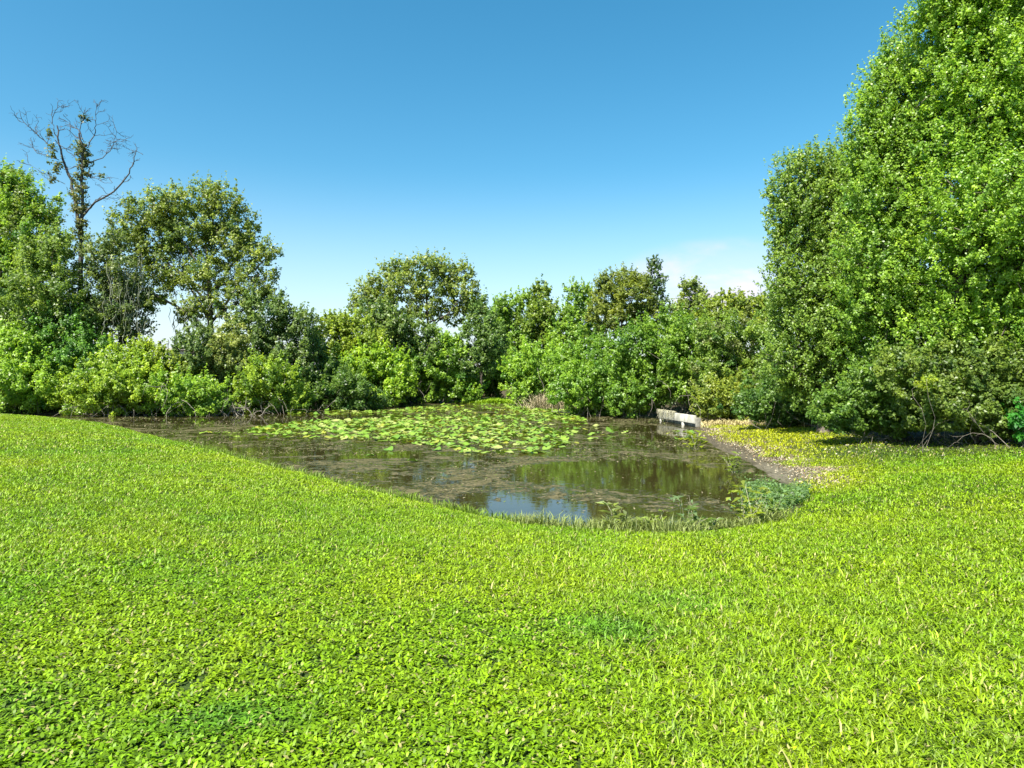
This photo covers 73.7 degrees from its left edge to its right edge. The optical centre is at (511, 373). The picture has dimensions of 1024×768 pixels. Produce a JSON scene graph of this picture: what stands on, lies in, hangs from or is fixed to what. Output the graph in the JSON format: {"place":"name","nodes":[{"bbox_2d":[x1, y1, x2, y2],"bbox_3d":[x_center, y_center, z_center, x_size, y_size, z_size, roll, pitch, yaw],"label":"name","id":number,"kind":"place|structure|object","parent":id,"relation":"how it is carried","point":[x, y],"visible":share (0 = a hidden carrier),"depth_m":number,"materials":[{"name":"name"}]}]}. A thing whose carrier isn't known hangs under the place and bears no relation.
{"place":"outdoors","nodes":[
{"label":"outdoors","id":0,"kind":"place"},
{"bbox_2d":[166,348,221,355],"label":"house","id":1,"kind":"structure","parent":0,"point":[182,352],"depth_m":95.00,"materials":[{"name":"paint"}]},
{"bbox_2d":[19,394,781,529],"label":"water","id":2,"kind":"structure","parent":0,"point":[653,476],"depth_m":19.14,"materials":[{"name":"liquid"}]},
{"bbox_2d":[121,333,201,384],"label":"waterside shrub","id":3,"kind":"object","parent":2,"relation":"on","point":[159,350],"visible":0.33,"depth_m":41.74,"materials":[{"name":"green plant"}]},
{"bbox_2d":[135,359,238,417],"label":"waterside shrub","id":4,"kind":"object","parent":2,"relation":"on","point":[197,395],"visible":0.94,"depth_m":39.52,"materials":[{"name":"green plant"}]},
{"bbox_2d":[206,389,271,415],"bbox_3d":[-16.412,1.827,40.691,4.525,1.785,1.859,0,0,0],"label":"driftwood","id":5,"kind":"object","parent":2,"relation":"in","point":[237,412],"visible":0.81,"depth_m":40.41,"materials":[{"name":"wood"}]},
{"bbox_2d":[222,345,319,413],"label":"waterside shrub","id":6,"kind":"object","parent":2,"relation":"on","point":[277,389],"visible":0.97,"depth_m":42.45,"materials":[{"name":"green plant"}]},
{"bbox_2d":[101,416,766,514],"bbox_3d":[-7.003,2.488,25.288,30.117,0.082,29.555,0,0,0],"label":"floating debris","id":7,"kind":"object","parent":2,"relation":"on","point":[274,452],"visible":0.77,"depth_m":23.21,"materials":[{"name":"brown plant"}]},
{"bbox_2d":[197,401,697,438],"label":"lily pads","id":8,"kind":"object","parent":2,"relation":"on","point":[409,422],"visible":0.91,"depth_m":32.39,"materials":[{"name":"green plant"}]},
{"bbox_2d":[22,348,949,423],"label":"undergrowth","id":9,"kind":"object","parent":2,"relation":"on","point":[687,403],"visible":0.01,"depth_m":41.45,"materials":[{"name":"green plant"}]},
{"bbox_2d":[460,397,515,403],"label":"marsh grass","id":10,"kind":"structure","parent":2,"relation":"in","point":[488,400],"depth_m":56.68,"materials":[{"name":"green plant"}]},
{"bbox_2d":[469,342,539,397],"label":"waterside shrub","id":11,"kind":"object","parent":2,"relation":"on","point":[496,380],"visible":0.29,"depth_m":64.81,"materials":[{"name":"green plant"}]},
{"bbox_2d":[496,331,586,405],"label":"waterside shrub","id":12,"kind":"object","parent":2,"relation":"in","point":[525,368],"visible":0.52,"depth_m":51.44,"materials":[{"name":"green plant"}]},
{"bbox_2d":[537,323,648,416],"bbox_3d":[4.402,-0.147,41.022,6.008,5.688,6.652,0,0,35],"label":"waterside shrub","id":13,"kind":"object","parent":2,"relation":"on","point":[565,368],"visible":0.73,"depth_m":40.16,"materials":[{"name":"green plant"}]},
{"bbox_2d":[678,430,708,449],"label":"upright weed","id":14,"kind":"object","parent":2,"relation":"in","point":[694,436],"visible":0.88,"depth_m":22.50,"materials":[{"name":"green plant"}]},
{"bbox_2d":[719,451,741,472],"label":"upright weed","id":15,"kind":"object","parent":2,"relation":"in","point":[733,462],"visible":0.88,"depth_m":17.20,"materials":[{"name":"green plant"}]},
{"bbox_2d":[713,471,810,515],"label":"creeping weed","id":16,"kind":"object","parent":2,"relation":"on","point":[777,490],"visible":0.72,"depth_m":12.99,"materials":[{"name":"green plant"}]},
{"bbox_2d":[0,0,998,366],"label":"sky","id":17,"kind":"structure","parent":0,"point":[559,140],"materials":[{"name":"blue"}]},
{"bbox_2d":[0,378,1023,767],"bbox_3d":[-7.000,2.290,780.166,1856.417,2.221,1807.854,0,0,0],"label":"ground","id":18,"kind":"structure","parent":0,"point":[770,470],"depth_m":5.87,"materials":[{"name":"green plant"}]},
{"bbox_2d":[0,156,72,326],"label":"leafy tree","id":19,"kind":"object","parent":18,"relation":"on","point":[22,206],"visible":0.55,"depth_m":46.01,"materials":[{"name":"green plant"}]},
{"bbox_2d":[0,312,82,414],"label":"waterside shrub","id":20,"kind":"object","parent":18,"relation":"on","point":[20,365],"visible":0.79,"depth_m":40.79,"materials":[{"name":"green plant"}]},
{"bbox_2d":[0,217,109,384],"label":"leafy tree","id":21,"kind":"object","parent":18,"relation":"on","point":[60,289],"visible":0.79,"depth_m":43.01,"materials":[{"name":"green plant"}]},
{"bbox_2d":[21,298,113,386],"bbox_3d":[-28.174,-1.282,43.261,7.667,7.125,4.447,0,0,37],"label":"waterside shrub","id":22,"kind":"object","parent":18,"relation":"on","point":[78,346],"visible":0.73,"depth_m":42.10,"materials":[{"name":"green plant"}]},
{"bbox_2d":[10,100,142,289],"bbox_3d":[-29.791,-8.456,47.087,9.071,21.231,2.711,0,0,0],"label":"bare snag","id":23,"kind":"object","parent":18,"relation":"on","point":[82,209],"visible":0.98,"depth_m":46.88,"materials":[{"name":"brown plant"}]},
{"bbox_2d":[42,329,173,416],"bbox_3d":[-24.043,0.056,40.350,8.260,5.421,5.014,0,0,0],"label":"waterside shrub","id":24,"kind":"object","parent":18,"relation":"on","point":[104,386],"visible":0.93,"depth_m":39.47,"materials":[{"name":"green plant"}]},
{"bbox_2d":[71,224,160,362],"bbox_3d":[-26.014,-3.753,45.105,5.720,12.221,4.173,0,0,0],"label":"mossy tree","id":25,"kind":"object","parent":18,"relation":"on","point":[120,312],"visible":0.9,"depth_m":44.46,"materials":[{"name":"green plant"}]},
{"bbox_2d":[101,169,285,348],"bbox_3d":[-22.207,-6.104,48.091,12.643,16.530,6.549,0,0,0],"label":"leafy tree","id":26,"kind":"object","parent":18,"relation":"on","point":[167,222],"visible":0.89,"depth_m":47.40,"materials":[{"name":"green plant"}]},
{"bbox_2d":[165,313,227,383],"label":"evergreen tree","id":27,"kind":"object","parent":18,"relation":"on","point":[189,345],"visible":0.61,"depth_m":42.16,"materials":[{"name":"green plant"}]},
{"bbox_2d":[200,315,261,407],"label":"leafy tree","id":28,"kind":"object","parent":18,"relation":"on","point":[232,347],"visible":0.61,"depth_m":43.04,"materials":[{"name":"green plant"}]},
{"bbox_2d":[220,284,327,382],"bbox_3d":[-16.475,-1.793,47.096,7.384,8.708,5.105,0,0,0],"label":"evergreen tree","id":29,"kind":"object","parent":18,"relation":"on","point":[307,345],"visible":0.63,"depth_m":46.15,"materials":[{"name":"green plant"}]},
{"bbox_2d":[292,345,393,410],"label":"waterside shrub","id":30,"kind":"object","parent":18,"relation":"on","point":[331,385],"visible":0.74,"depth_m":46.53,"materials":[{"name":"green plant"}]},
{"bbox_2d":[172,438,524,521],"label":"shore grass","id":31,"kind":"structure","parent":18,"relation":"on","point":[466,509],"depth_m":13.31,"materials":[{"name":"green plant"}]},
{"bbox_2d":[311,304,392,370],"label":"leafy tree","id":32,"kind":"object","parent":18,"relation":"on","point":[339,324],"visible":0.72,"depth_m":52.24,"materials":[{"name":"green plant"}]},
{"bbox_2d":[336,337,425,406],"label":"waterside shrub","id":33,"kind":"object","parent":18,"relation":"on","point":[390,370],"visible":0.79,"depth_m":50.60,"materials":[{"name":"green plant"}]},
{"bbox_2d":[347,288,446,402],"bbox_3d":[-9.617,-2.214,56.675,8.353,9.806,5.469,0,0,0],"label":"leafy tree","id":34,"kind":"object","parent":18,"relation":"on","point":[400,327],"visible":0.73,"depth_m":56.03,"materials":[{"name":"green plant"}]},
{"bbox_2d":[346,247,481,389],"bbox_3d":[-8.519,-4.118,59.543,12.142,13.945,4.781,0,0,0],"label":"leafy tree","id":35,"kind":"object","parent":18,"relation":"on","point":[404,271],"visible":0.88,"depth_m":59.01,"materials":[{"name":"green plant"}]},
{"bbox_2d":[392,325,489,402],"bbox_3d":[-6.212,-0.797,58.082,9.097,7.002,5.749,0,0,-15],"label":"waterside shrub","id":36,"kind":"object","parent":18,"relation":"on","point":[446,378],"visible":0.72,"depth_m":56.88,"materials":[{"name":"green plant"}]},
{"bbox_2d":[453,287,511,399],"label":"leafy tree","id":37,"kind":"object","parent":18,"relation":"on","point":[483,335],"visible":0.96,"depth_m":57.29,"materials":[{"name":"green plant"}]},
{"bbox_2d":[483,285,545,386],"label":"leafy tree","id":38,"kind":"object","parent":18,"relation":"on","point":[504,310],"visible":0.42,"depth_m":82.95,"materials":[{"name":"green plant"}]},
{"bbox_2d":[509,273,569,362],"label":"leafy tree","id":39,"kind":"object","parent":18,"relation":"on","point":[541,311],"visible":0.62,"depth_m":80.95,"materials":[{"name":"green plant"}]},
{"bbox_2d":[516,392,575,409],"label":"dry reeds","id":40,"kind":"object","parent":18,"relation":"on","point":[537,403],"visible":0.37,"depth_m":47.11,"materials":[{"name":"beige plant"}]},
{"bbox_2d":[542,276,615,355],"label":"leafy tree","id":41,"kind":"object","parent":18,"relation":"on","point":[577,310],"visible":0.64,"depth_m":78.96,"materials":[{"name":"green plant"}]},
{"bbox_2d":[596,501,627,527],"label":"upright weed","id":42,"kind":"object","parent":18,"relation":"on","point":[619,515],"visible":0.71,"depth_m":10.06,"materials":[{"name":"green plant"}]},
{"bbox_2d":[584,261,671,338],"bbox_3d":[8.278,-2.817,47.912,6.133,10.233,4.393,0,0,19],"label":"leafy tree","id":43,"kind":"object","parent":18,"relation":"on","point":[619,292],"visible":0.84,"depth_m":47.28,"materials":[{"name":"green plant"}]},
{"bbox_2d":[582,310,678,418],"bbox_3d":[6.739,-0.449,38.888,5.638,6.309,4.564,0,0,0],"label":"waterside shrub","id":44,"kind":"object","parent":18,"relation":"on","point":[624,357],"visible":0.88,"depth_m":37.95,"materials":[{"name":"green plant"}]},
{"bbox_2d":[503,501,796,535],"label":"edge grass","id":45,"kind":"structure","parent":18,"relation":"on","point":[635,525],"depth_m":10.09,"materials":[{"name":"green plant"}]},
{"bbox_2d":[637,509,666,526],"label":"upright weed","id":46,"kind":"object","parent":18,"relation":"on","point":[646,517],"visible":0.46,"depth_m":10.08,"materials":[{"name":"green plant"}]},
{"bbox_2d":[643,254,669,323],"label":"slender tree","id":47,"kind":"object","parent":18,"relation":"on","point":[657,281],"visible":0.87,"depth_m":46.84,"materials":[{"name":"green plant"}]},
{"bbox_2d":[659,411,701,426],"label":"concrete wall","id":48,"kind":"structure","parent":18,"relation":"on","point":[686,419],"depth_m":32.94,"materials":[{"name":"grey concrete"}]},
{"bbox_2d":[657,409,675,419],"bbox_3d":[7.862,2.136,34.859,0.255,0.551,2.214,0,0,-10],"label":"dry grass fringe","id":49,"kind":"object","parent":48,"relation":"hanging from","point":[661,412],"visible":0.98,"depth_m":34.77,"materials":[{"name":"beige plant"}]},
{"bbox_2d":[634,300,727,419],"bbox_3d":[9.434,-0.740,37.751,5.438,6.691,4.078,0,0,0],"label":"waterside shrub","id":50,"kind":"object","parent":18,"relation":"on","point":[673,374],"visible":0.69,"depth_m":37.07,"materials":[{"name":"green plant"}]},
{"bbox_2d":[668,495,711,526],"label":"upright weed","id":51,"kind":"object","parent":18,"relation":"on","point":[689,506],"visible":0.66,"depth_m":10.07,"materials":[{"name":"green plant"}]},
{"bbox_2d":[666,274,714,340],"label":"leafy tree","id":52,"kind":"object","parent":18,"relation":"on","point":[696,289],"visible":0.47,"depth_m":59.73,"materials":[{"name":"green plant"}]},
{"bbox_2d":[691,515,723,530],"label":"upright weed","id":53,"kind":"object","parent":18,"relation":"on","point":[711,522],"visible":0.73,"depth_m":9.96,"materials":[{"name":"green plant"}]},
{"bbox_2d":[666,365,762,424],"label":"waterside shrub","id":54,"kind":"object","parent":18,"relation":"on","point":[706,404],"visible":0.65,"depth_m":32.83,"materials":[{"name":"green plant"}]},
{"bbox_2d":[685,303,777,394],"bbox_3d":[11.638,-0.702,34.957,5.373,5.915,4.749,0,0,0],"label":"waterside shrub","id":55,"kind":"object","parent":18,"relation":"on","point":[719,344],"visible":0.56,"depth_m":34.50,"materials":[{"name":"green plant"}]},
{"bbox_2d":[692,286,787,346],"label":"leafy tree","id":56,"kind":"object","parent":18,"relation":"on","point":[740,301],"visible":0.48,"depth_m":41.70,"materials":[{"name":"green plant"}]},
{"bbox_2d":[726,480,770,525],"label":"upright weed","id":57,"kind":"object","parent":18,"relation":"on","point":[759,506],"visible":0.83,"depth_m":10.60,"materials":[{"name":"green plant"}]},
{"bbox_2d":[699,418,816,426],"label":"straw grass","id":58,"kind":"structure","parent":18,"relation":"on","point":[724,422],"depth_m":30.40,"materials":[{"name":"yellow plant"}]},
{"bbox_2d":[747,493,787,516],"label":"upright weed","id":59,"kind":"object","parent":18,"relation":"on","point":[773,510],"visible":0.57,"depth_m":10.87,"materials":[{"name":"green plant"}]},
{"bbox_2d":[730,363,816,431],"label":"waterside shrub","id":60,"kind":"object","parent":18,"relation":"on","point":[768,406],"visible":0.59,"depth_m":26.75,"materials":[{"name":"green plant"}]},
{"bbox_2d":[752,130,884,432],"bbox_3d":[10.861,-2.965,23.357,4.760,10.756,4.150,0,0,0],"label":"dense tree","id":61,"kind":"object","parent":18,"relation":"on","point":[802,296],"visible":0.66,"depth_m":23.25,"materials":[{"name":"green plant"}]},
{"bbox_2d":[696,420,1022,490],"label":"leaf litter","id":62,"kind":"object","parent":18,"relation":"on","point":[771,460],"visible":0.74,"depth_m":19.16,"materials":[{"name":"beige plant"}]},
{"bbox_2d":[805,353,941,444],"bbox_3d":[11.097,0.990,20.551,4.252,3.221,2.450,0,0,22],"label":"understory shrub","id":63,"kind":"object","parent":18,"relation":"on","point":[869,404],"visible":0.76,"depth_m":20.18,"materials":[{"name":"green plant"}]},
{"bbox_2d":[822,15,969,436],"bbox_3d":[11.714,-4.204,20.983,4.401,12.927,4.344,0,0,0],"label":"dense tree","id":64,"kind":"object","parent":18,"relation":"on","point":[880,293],"visible":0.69,"depth_m":20.32,"materials":[{"name":"green plant"}]},
{"bbox_2d":[912,366,939,452],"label":"understory shrub","id":65,"kind":"object","parent":18,"relation":"on","point":[927,382],"visible":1,"depth_m":17.56,"materials":[{"name":"green plant"}]},
{"bbox_2d":[868,322,1023,447],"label":"understory shrub","id":66,"kind":"object","parent":18,"relation":"on","point":[993,383],"visible":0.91,"depth_m":18.33,"materials":[{"name":"green plant"}]},
{"bbox_2d":[889,0,1023,440],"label":"dense tree","id":67,"kind":"object","parent":18,"relation":"on","point":[978,53],"visible":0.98,"depth_m":18.21,"materials":[{"name":"green plant"}]},
{"bbox_2d":[947,400,1023,447],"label":"brushwood","id":68,"kind":"object","parent":18,"relation":"on","point":[982,431],"visible":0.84,"depth_m":17.76,"materials":[{"name":"brown wood"}]},
{"bbox_2d":[999,396,1023,446],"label":"understory shrub","id":69,"kind":"object","parent":18,"relation":"on","point":[1015,420],"visible":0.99,"depth_m":17.43,"materials":[{"name":"green plant"}]}
]}

